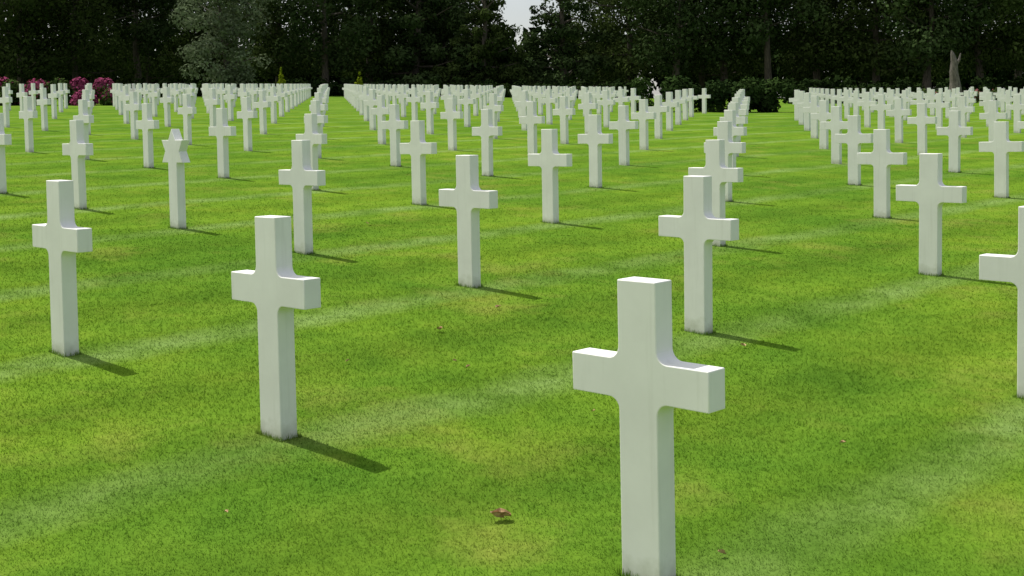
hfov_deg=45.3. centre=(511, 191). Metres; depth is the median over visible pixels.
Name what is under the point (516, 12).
sky
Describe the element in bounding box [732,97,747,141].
latin cross headstone
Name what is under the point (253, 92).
latin cross headstone
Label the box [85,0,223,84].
oak tree
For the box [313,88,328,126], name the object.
latin cross headstone
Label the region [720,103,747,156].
latin cross headstone
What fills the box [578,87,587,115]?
latin cross headstone
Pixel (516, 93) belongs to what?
latin cross headstone
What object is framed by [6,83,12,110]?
latin cross headstone
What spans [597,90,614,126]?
latin cross headstone
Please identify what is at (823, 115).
latin cross headstone
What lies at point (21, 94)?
latin cross headstone
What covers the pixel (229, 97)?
latin cross headstone
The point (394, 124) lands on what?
latin cross headstone
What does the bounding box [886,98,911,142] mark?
latin cross headstone
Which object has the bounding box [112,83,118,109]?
latin cross headstone
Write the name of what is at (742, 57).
oak tree
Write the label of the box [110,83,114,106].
latin cross headstone
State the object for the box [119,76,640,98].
shrub border
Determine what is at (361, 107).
latin cross headstone
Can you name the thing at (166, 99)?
latin cross headstone
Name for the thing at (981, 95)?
latin cross headstone
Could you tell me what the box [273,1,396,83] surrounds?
oak tree
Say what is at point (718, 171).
latin cross headstone
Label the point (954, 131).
latin cross headstone
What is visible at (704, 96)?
latin cross headstone
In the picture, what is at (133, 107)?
latin cross headstone
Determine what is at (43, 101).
latin cross headstone
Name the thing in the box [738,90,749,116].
latin cross headstone
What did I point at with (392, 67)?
oak tree
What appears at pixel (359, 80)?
golden cypress shrub
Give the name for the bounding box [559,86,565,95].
latin cross headstone
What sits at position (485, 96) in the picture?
latin cross headstone
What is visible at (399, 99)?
latin cross headstone
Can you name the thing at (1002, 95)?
latin cross headstone
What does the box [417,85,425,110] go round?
latin cross headstone
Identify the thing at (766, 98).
hedge
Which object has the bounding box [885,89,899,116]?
latin cross headstone
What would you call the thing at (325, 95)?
latin cross headstone
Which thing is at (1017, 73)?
oak tree
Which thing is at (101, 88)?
rhododendron bush
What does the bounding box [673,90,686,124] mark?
latin cross headstone
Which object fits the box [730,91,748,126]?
latin cross headstone
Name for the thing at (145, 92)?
latin cross headstone
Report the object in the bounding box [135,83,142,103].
latin cross headstone
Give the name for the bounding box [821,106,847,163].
latin cross headstone
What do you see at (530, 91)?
latin cross headstone
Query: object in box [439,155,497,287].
latin cross headstone
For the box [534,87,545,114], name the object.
latin cross headstone
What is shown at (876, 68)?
oak tree
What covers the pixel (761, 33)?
pine tree
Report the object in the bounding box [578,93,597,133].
latin cross headstone
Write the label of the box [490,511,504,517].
fallen leaf
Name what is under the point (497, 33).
oak tree
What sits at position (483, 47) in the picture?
conifer tree
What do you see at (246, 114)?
latin cross headstone
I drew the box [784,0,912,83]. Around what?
oak tree
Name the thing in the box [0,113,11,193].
latin cross headstone
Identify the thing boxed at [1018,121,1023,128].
latin cross headstone
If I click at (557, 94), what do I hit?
latin cross headstone
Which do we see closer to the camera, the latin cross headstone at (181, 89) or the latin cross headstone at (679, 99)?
the latin cross headstone at (679, 99)
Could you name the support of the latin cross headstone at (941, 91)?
on the lawn ground at (768, 134)
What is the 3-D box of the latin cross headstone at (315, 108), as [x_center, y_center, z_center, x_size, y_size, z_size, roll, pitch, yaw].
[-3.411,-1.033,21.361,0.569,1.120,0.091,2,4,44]
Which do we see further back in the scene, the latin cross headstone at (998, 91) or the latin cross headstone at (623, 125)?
the latin cross headstone at (998, 91)
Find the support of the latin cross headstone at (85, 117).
on the lawn ground at (768, 134)
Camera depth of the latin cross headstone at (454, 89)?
61.22 m
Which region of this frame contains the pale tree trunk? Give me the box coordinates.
[949,50,962,95]
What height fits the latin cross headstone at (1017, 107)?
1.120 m
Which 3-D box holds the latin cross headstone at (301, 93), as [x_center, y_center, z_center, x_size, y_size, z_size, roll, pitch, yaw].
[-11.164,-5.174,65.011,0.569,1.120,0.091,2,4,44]
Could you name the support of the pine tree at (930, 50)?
on the lawn ground at (768, 134)
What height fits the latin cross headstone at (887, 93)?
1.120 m
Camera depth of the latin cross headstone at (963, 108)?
29.64 m
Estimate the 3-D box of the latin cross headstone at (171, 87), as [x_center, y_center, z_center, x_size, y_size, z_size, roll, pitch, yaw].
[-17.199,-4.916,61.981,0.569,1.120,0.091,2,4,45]
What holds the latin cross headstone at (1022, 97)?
on the lawn ground at (768, 134)
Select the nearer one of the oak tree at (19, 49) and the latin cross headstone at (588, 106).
the latin cross headstone at (588, 106)
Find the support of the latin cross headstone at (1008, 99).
on the lawn ground at (768, 134)
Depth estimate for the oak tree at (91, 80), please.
124.73 m
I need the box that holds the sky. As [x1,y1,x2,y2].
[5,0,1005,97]
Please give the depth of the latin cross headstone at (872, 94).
52.23 m
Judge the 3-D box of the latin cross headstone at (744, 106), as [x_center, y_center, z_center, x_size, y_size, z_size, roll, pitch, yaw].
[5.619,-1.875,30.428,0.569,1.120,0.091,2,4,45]
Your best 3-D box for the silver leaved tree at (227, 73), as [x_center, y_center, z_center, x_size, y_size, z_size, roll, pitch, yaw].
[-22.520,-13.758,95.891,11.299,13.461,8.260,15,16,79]
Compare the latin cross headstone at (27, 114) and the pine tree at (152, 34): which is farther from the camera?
the pine tree at (152, 34)
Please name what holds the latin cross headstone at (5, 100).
on the lawn ground at (768, 134)
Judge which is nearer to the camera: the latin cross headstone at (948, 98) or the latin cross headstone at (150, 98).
the latin cross headstone at (948, 98)
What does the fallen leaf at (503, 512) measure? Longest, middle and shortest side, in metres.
0.085 x 0.051 x 0.026 m
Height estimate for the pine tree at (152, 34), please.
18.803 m
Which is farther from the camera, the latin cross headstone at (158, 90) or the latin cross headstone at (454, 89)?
the latin cross headstone at (454, 89)
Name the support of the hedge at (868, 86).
on the lawn ground at (768, 134)
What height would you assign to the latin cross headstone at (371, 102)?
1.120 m
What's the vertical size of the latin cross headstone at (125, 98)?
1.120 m
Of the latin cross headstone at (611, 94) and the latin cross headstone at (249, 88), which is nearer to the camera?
the latin cross headstone at (611, 94)
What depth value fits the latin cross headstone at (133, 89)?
58.13 m
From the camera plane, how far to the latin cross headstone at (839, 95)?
46.23 m
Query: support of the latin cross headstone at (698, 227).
on the lawn ground at (768, 134)
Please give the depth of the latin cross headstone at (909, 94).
54.50 m
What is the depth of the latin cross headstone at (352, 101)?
56.72 m
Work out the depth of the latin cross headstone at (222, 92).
46.87 m
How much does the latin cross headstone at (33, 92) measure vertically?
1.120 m
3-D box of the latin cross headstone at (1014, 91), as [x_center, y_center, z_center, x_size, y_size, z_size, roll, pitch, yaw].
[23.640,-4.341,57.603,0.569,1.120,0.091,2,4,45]
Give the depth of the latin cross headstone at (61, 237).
7.01 m
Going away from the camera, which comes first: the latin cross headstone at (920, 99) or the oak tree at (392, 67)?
the latin cross headstone at (920, 99)
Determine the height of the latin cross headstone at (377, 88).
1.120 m
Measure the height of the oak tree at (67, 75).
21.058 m
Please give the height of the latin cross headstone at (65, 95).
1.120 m
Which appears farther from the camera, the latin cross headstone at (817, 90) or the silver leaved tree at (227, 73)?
the silver leaved tree at (227, 73)
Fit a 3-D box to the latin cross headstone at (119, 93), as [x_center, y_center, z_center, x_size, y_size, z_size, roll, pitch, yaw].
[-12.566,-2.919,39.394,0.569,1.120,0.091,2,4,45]
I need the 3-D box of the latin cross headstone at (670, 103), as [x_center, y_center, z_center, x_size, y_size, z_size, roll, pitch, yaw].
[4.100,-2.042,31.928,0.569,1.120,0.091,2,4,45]
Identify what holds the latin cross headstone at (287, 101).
on the lawn ground at (768, 134)
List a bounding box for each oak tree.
[0,0,50,37]
[0,0,117,84]
[0,0,148,83]
[0,1,94,80]
[48,0,174,87]
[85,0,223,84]
[142,0,238,83]
[164,0,319,84]
[188,0,363,86]
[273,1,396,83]
[303,0,460,83]
[346,0,479,82]
[413,0,526,74]
[540,0,663,85]
[554,0,728,87]
[623,0,784,81]
[631,1,776,86]
[726,0,911,87]
[734,0,883,81]
[783,0,990,83]
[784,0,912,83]
[845,1,1021,82]
[884,0,1023,78]
[961,0,1023,71]
[981,3,1023,84]
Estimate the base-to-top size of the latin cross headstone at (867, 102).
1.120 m
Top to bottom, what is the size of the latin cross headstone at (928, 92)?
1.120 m
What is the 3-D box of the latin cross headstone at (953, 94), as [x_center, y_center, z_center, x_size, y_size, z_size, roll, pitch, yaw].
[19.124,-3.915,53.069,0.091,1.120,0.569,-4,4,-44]
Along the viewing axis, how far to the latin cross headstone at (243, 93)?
40.10 m
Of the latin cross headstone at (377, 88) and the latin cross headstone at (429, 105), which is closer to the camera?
the latin cross headstone at (429, 105)
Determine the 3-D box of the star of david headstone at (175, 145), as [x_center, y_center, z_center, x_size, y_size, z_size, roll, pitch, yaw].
[-3.369,-0.074,12.330,0.387,1.119,0.091,2,4,44]
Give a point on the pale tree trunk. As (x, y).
(954, 78)
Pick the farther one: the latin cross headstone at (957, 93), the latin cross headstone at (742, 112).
the latin cross headstone at (957, 93)
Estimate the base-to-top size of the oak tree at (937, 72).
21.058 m
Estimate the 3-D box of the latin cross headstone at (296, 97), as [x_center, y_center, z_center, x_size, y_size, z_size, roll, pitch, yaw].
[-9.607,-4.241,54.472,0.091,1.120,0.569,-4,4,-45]
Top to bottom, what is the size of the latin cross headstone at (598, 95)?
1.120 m
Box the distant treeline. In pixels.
[1,22,1023,97]
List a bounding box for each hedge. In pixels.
[630,74,798,111]
[781,81,886,103]
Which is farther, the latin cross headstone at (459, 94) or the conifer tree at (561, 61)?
the conifer tree at (561, 61)
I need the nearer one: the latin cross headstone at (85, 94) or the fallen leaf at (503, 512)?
the fallen leaf at (503, 512)
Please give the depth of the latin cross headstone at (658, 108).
28.11 m
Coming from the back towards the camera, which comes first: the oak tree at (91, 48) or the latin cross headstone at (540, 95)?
the oak tree at (91, 48)
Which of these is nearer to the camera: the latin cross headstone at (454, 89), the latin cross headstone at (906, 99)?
the latin cross headstone at (906, 99)
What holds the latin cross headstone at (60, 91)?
on the lawn ground at (768, 134)
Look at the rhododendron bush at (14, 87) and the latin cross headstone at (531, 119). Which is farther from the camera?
the rhododendron bush at (14, 87)
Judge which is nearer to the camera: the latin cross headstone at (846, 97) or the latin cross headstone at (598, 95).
the latin cross headstone at (846, 97)
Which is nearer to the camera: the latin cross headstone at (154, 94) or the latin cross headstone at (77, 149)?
the latin cross headstone at (77, 149)
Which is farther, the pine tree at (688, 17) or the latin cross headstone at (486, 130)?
the pine tree at (688, 17)
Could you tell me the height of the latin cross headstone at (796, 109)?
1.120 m
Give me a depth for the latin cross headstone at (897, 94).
58.28 m
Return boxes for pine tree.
[78,0,181,96]
[257,0,382,94]
[394,0,477,66]
[613,0,750,77]
[708,0,834,86]
[869,0,1010,91]
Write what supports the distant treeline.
on the lawn ground at (768, 134)
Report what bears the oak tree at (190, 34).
on the lawn ground at (768, 134)
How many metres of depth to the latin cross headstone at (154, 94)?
37.84 m
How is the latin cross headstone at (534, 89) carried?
on the lawn ground at (768, 134)
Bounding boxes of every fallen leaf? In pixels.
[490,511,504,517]
[492,508,510,515]
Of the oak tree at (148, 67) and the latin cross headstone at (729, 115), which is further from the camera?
the oak tree at (148, 67)
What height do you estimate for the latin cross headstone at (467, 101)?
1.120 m
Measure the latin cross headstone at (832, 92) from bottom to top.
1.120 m
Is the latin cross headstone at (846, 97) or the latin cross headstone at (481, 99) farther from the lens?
the latin cross headstone at (481, 99)
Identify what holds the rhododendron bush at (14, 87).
on the lawn ground at (768, 134)
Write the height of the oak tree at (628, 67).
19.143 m
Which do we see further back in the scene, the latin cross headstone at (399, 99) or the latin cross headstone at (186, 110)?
the latin cross headstone at (399, 99)
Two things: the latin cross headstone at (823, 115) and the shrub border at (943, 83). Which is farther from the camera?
the shrub border at (943, 83)
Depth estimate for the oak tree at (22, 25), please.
107.63 m
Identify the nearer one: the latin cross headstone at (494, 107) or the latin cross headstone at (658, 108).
the latin cross headstone at (494, 107)
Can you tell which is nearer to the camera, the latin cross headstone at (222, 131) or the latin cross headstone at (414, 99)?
the latin cross headstone at (222, 131)
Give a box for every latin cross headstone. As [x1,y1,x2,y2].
[0,87,11,126]
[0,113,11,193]
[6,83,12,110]
[16,84,27,110]
[19,96,37,151]
[29,83,37,110]
[32,180,92,356]
[36,88,50,130]
[48,84,59,118]
[56,83,65,111]
[62,120,92,209]
[63,83,69,107]
[73,99,93,159]
[82,90,93,134]
[85,85,94,114]
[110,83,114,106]
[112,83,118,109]
[115,84,122,114]
[119,86,129,123]
[125,92,141,138]
[130,84,136,91]
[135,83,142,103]
[136,103,158,167]
[140,83,149,102]
[147,84,151,102]
[148,84,159,116]
[156,83,160,104]
[160,83,166,107]
[160,87,173,126]
[170,83,180,111]
[170,84,172,96]
[178,83,184,105]
[178,94,196,144]
[190,83,196,106]
[203,84,210,112]
[205,88,220,126]
[209,108,235,177]
[215,83,219,98]
[217,83,226,107]
[223,85,236,120]
[231,83,237,106]
[231,215,320,440]
[237,97,257,150]
[238,84,248,110]
[246,84,250,96]
[248,84,258,110]
[254,90,270,133]
[266,84,269,96]
[266,87,280,123]
[276,85,287,116]
[279,140,325,254]
[284,84,292,111]
[289,84,296,108]
[294,84,299,105]
[296,114,326,190]
[297,84,302,103]
[300,84,304,102]
[303,84,306,100]
[304,100,327,157]
[305,84,308,99]
[309,92,327,133]
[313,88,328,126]
[319,85,328,114]
[349,84,353,105]
[350,84,356,107]
[352,85,358,110]
[355,85,363,114]
[359,86,368,120]
[364,89,376,129]
[371,95,388,143]
[376,84,379,99]
[378,84,385,94]
[381,104,407,166]
[383,85,391,107]
[389,85,399,103]
[396,86,409,116]
[397,84,400,103]
[400,120,436,204]
[404,85,410,105]
[407,88,421,120]
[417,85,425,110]
[420,91,438,133]
[425,85,430,102]
[431,85,439,113]
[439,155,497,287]
[440,98,462,149]
[441,85,451,104]
[441,87,454,111]
[451,85,456,104]
[453,86,463,111]
[459,89,475,126]
[470,86,481,115]
[472,109,501,175]
[478,86,486,109]
[483,86,489,105]
[483,94,503,138]
[486,85,491,102]
[493,88,503,121]
[496,86,504,112]
[512,86,519,110]
[513,87,522,117]
[515,91,533,129]
[519,102,544,153]
[528,86,532,100]
[528,129,571,222]
[529,86,537,101]
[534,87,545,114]
[541,89,556,123]
[552,87,562,108]
[553,96,574,143]
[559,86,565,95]
[566,88,576,119]
[569,87,576,108]
[573,277,724,575]
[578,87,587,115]
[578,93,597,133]
[578,115,612,187]
[591,87,596,102]
[593,87,602,113]
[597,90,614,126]
[608,87,616,111]
[609,106,638,165]
[613,89,629,105]
[626,88,640,112]
[631,99,655,149]
[648,95,668,138]
[659,175,738,334]
[662,92,678,130]
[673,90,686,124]
[681,89,692,119]
[688,88,697,116]
[688,140,742,246]
[698,88,710,113]
[704,121,745,201]
[713,110,746,167]
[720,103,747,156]
[728,94,748,126]
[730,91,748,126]
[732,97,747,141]
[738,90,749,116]
[789,90,799,119]
[793,91,804,124]
[797,93,810,130]
[803,96,818,137]
[811,100,830,148]
[813,88,819,99]
[817,88,824,99]
[821,89,829,110]
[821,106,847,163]
[826,89,836,106]
[832,89,843,105]
[835,115,872,185]
[839,90,852,118]
[848,90,863,114]
[857,129,906,218]
[858,92,876,126]
[859,88,865,109]
[870,89,877,111]
[870,94,892,128]
[874,89,887,98]
[884,88,890,104]
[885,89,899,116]
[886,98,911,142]
[895,88,901,96]
[896,153,966,275]
[901,88,913,108]
[902,90,912,119]
[907,103,936,154]
[911,91,929,104]
[912,89,925,98]
[923,88,930,107]
[925,89,935,114]
[929,93,949,129]
[935,88,945,96]
[937,111,972,172]
[943,90,956,117]
[951,88,960,106]
[951,96,974,137]
[956,87,963,106]
[958,91,975,121]
[979,88,987,109]
[979,89,994,112]
[979,92,999,126]
[979,100,1007,141]
[979,121,1023,197]
[979,206,1023,397]
[993,87,1000,106]
[996,88,1005,111]
[1000,90,1013,118]
[1006,94,1023,132]
[1011,88,1019,103]
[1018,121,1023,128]
[1020,89,1023,114]
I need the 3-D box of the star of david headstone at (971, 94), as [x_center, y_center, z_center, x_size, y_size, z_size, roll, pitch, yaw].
[18.386,-3.581,49.300,0.387,1.119,0.091,2,4,44]
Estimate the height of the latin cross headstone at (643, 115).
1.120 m
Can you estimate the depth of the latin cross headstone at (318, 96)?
26.55 m
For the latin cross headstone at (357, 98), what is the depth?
46.17 m
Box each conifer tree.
[362,0,483,95]
[430,0,537,94]
[511,0,624,89]
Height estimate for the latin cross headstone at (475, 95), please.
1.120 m
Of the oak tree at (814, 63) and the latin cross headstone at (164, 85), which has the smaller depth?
the latin cross headstone at (164, 85)
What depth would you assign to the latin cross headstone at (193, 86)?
48.36 m
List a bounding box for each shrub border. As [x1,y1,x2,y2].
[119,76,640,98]
[782,75,1023,98]
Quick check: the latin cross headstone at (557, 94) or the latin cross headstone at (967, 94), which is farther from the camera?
the latin cross headstone at (557, 94)
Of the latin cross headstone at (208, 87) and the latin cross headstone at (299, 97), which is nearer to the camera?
the latin cross headstone at (208, 87)
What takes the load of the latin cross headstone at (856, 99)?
on the lawn ground at (768, 134)
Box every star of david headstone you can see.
[162,129,189,228]
[186,85,194,118]
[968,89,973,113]
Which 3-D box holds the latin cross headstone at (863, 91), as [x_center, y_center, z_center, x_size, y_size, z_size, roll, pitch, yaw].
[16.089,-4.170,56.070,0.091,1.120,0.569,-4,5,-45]
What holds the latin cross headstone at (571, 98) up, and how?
on the lawn ground at (768, 134)
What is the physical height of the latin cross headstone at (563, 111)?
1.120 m
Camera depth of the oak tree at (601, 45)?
125.62 m
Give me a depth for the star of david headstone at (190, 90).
36.33 m
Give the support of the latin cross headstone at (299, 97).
on the lawn ground at (768, 134)
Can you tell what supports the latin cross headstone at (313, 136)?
on the lawn ground at (768, 134)
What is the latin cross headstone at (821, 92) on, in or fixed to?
on the lawn ground at (768, 134)
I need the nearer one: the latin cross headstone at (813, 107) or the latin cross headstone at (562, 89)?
the latin cross headstone at (813, 107)
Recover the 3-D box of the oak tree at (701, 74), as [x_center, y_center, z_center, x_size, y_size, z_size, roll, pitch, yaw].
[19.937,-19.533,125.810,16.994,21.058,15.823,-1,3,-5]
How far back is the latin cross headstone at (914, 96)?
50.83 m
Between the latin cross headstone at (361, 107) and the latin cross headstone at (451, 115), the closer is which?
the latin cross headstone at (451, 115)
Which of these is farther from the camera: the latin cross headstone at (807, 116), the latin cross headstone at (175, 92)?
the latin cross headstone at (175, 92)
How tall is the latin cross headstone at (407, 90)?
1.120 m
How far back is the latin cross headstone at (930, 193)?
10.05 m
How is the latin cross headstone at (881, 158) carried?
on the lawn ground at (768, 134)
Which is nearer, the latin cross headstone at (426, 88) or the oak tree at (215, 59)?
the latin cross headstone at (426, 88)
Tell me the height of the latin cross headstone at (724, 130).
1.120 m
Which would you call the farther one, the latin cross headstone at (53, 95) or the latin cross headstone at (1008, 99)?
the latin cross headstone at (1008, 99)
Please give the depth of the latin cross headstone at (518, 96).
40.17 m
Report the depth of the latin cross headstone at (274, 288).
5.52 m
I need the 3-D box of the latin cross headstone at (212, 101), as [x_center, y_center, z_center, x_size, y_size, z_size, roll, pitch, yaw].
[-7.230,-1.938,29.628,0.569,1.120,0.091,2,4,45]
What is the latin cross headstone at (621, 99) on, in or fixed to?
on the lawn ground at (768, 134)
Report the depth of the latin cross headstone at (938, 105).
33.41 m
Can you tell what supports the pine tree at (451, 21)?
on the lawn ground at (768, 134)
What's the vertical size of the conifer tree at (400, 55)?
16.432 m
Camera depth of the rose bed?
73.48 m
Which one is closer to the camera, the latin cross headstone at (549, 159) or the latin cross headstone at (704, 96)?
the latin cross headstone at (549, 159)
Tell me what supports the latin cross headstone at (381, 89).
on the lawn ground at (768, 134)
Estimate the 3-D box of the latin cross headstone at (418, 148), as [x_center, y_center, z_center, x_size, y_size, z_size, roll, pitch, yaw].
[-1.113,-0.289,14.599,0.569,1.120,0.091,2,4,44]
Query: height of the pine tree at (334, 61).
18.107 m
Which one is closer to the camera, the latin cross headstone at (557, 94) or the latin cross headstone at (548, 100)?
the latin cross headstone at (548, 100)
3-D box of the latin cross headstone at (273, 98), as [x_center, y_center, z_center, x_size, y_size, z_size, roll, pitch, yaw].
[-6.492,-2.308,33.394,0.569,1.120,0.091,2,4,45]
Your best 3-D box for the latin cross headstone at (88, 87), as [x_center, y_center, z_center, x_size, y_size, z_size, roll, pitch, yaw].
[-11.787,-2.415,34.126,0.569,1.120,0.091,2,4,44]
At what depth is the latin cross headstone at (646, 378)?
4.02 m
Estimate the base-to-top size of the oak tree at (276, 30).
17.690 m
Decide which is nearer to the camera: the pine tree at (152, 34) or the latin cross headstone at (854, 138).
the latin cross headstone at (854, 138)
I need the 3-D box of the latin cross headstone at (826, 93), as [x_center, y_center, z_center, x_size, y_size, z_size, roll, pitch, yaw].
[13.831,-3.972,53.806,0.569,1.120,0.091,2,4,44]
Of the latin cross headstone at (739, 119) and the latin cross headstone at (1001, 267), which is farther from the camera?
the latin cross headstone at (739, 119)
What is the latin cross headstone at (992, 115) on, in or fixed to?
on the lawn ground at (768, 134)
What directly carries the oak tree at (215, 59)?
on the lawn ground at (768, 134)
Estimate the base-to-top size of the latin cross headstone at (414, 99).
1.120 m
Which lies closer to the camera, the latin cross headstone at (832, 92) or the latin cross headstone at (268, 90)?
the latin cross headstone at (832, 92)
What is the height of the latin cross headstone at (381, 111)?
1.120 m
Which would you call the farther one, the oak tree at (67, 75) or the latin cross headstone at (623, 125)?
the oak tree at (67, 75)
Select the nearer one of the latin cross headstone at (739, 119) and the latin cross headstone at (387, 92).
the latin cross headstone at (739, 119)
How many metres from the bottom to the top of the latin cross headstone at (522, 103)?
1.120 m
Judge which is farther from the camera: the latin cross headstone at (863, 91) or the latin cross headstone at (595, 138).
the latin cross headstone at (863, 91)
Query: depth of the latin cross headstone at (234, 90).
52.12 m
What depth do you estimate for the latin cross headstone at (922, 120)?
23.62 m
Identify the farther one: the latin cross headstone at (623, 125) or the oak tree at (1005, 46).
the oak tree at (1005, 46)
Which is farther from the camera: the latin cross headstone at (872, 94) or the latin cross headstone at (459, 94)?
the latin cross headstone at (872, 94)
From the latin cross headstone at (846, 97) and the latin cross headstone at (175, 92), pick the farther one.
the latin cross headstone at (175, 92)
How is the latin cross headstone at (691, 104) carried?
on the lawn ground at (768, 134)
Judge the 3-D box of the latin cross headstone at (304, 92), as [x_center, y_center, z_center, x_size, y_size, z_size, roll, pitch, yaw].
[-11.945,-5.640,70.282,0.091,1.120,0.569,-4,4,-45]
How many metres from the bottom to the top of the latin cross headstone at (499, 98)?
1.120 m
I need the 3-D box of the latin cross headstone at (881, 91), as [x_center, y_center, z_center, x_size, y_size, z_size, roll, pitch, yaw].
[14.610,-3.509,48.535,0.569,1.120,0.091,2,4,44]
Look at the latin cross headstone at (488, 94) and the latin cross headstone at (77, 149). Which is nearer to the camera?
the latin cross headstone at (77, 149)
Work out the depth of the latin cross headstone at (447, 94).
37.89 m
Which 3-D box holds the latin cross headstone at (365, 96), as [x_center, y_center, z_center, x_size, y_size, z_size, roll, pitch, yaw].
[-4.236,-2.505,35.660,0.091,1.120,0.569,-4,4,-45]
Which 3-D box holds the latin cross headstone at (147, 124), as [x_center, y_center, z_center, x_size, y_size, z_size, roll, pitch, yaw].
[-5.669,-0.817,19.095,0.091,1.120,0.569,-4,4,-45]
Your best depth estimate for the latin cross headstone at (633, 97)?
40.91 m
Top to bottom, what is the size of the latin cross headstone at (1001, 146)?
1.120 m
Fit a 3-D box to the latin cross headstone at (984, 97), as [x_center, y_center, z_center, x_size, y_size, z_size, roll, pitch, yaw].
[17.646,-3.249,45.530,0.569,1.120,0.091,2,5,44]
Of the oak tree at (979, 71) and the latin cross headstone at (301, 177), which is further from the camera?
the oak tree at (979, 71)
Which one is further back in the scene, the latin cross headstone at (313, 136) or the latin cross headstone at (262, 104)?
the latin cross headstone at (262, 104)
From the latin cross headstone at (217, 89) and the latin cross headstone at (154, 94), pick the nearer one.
the latin cross headstone at (154, 94)
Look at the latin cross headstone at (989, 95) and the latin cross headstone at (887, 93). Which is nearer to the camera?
the latin cross headstone at (989, 95)
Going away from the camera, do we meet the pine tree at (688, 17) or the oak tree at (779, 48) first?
the pine tree at (688, 17)
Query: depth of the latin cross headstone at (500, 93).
45.37 m
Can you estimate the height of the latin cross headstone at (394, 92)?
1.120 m
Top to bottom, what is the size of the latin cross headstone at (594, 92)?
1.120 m
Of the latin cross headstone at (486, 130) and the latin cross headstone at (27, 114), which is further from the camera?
the latin cross headstone at (27, 114)
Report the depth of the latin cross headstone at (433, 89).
43.12 m
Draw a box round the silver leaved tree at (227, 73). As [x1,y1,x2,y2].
[169,0,273,96]
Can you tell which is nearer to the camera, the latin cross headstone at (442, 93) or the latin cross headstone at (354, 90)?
the latin cross headstone at (354, 90)
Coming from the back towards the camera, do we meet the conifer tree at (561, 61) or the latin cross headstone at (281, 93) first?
the conifer tree at (561, 61)
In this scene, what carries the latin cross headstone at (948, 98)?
on the lawn ground at (768, 134)
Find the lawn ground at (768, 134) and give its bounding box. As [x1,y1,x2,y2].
[0,96,1023,575]
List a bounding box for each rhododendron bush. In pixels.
[0,77,57,105]
[48,77,113,105]
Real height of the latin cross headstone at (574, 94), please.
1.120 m
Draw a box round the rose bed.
[921,87,1019,102]
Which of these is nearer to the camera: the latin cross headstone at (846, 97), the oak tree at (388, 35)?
the latin cross headstone at (846, 97)
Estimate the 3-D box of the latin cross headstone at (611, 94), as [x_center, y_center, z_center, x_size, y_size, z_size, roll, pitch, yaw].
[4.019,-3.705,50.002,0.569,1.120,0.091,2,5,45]
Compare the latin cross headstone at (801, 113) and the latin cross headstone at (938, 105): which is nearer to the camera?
the latin cross headstone at (938, 105)
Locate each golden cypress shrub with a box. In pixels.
[277,67,285,87]
[354,72,363,84]
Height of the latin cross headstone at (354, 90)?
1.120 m
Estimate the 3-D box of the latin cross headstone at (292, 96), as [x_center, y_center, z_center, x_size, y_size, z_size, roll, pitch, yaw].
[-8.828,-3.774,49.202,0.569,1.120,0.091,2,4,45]
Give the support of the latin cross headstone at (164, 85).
on the lawn ground at (768, 134)
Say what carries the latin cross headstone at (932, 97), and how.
on the lawn ground at (768, 134)
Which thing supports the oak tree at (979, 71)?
on the lawn ground at (768, 134)
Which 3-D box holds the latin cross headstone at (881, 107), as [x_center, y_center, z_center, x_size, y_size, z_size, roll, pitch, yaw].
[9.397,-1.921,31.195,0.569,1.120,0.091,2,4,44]
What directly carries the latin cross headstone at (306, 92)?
on the lawn ground at (768, 134)
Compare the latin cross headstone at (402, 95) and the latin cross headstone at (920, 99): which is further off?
the latin cross headstone at (402, 95)
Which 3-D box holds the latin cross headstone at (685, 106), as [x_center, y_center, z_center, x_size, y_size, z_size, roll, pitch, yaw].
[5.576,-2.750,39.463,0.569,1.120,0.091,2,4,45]
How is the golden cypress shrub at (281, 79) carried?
on the lawn ground at (768, 134)

